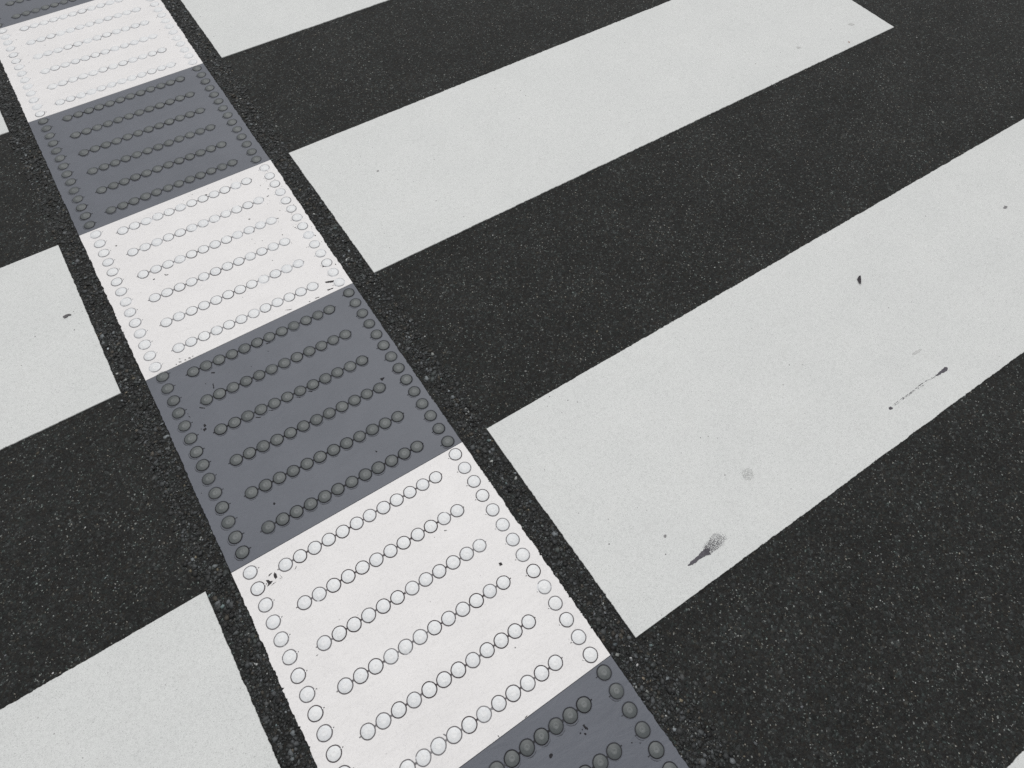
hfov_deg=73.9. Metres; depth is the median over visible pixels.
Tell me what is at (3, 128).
crosswalk stripe
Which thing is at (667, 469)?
crosswalk stripe
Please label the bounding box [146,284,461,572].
tactile pad
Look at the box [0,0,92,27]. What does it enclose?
tactile pad
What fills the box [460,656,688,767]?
tactile pad
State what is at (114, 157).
tactile pad
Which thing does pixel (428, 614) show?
tactile pad
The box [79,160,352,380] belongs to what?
tactile pad
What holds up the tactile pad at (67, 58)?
on the road
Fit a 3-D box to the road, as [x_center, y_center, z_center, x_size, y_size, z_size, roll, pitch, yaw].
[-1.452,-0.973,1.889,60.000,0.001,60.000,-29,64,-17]
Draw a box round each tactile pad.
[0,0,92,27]
[0,0,202,122]
[29,64,269,235]
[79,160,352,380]
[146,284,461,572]
[231,442,609,767]
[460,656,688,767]
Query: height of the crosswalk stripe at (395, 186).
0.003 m
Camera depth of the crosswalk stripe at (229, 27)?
1.94 m
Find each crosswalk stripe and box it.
[0,111,8,134]
[0,245,120,449]
[0,592,280,767]
[181,0,388,57]
[289,0,893,272]
[487,119,1023,637]
[1007,751,1023,767]
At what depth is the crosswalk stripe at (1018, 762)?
1.00 m
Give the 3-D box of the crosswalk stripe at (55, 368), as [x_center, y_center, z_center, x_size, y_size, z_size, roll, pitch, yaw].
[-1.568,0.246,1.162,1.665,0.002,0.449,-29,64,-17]
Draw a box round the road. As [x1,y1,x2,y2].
[0,0,1023,767]
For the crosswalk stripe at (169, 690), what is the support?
on the road
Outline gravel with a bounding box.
[0,0,1023,767]

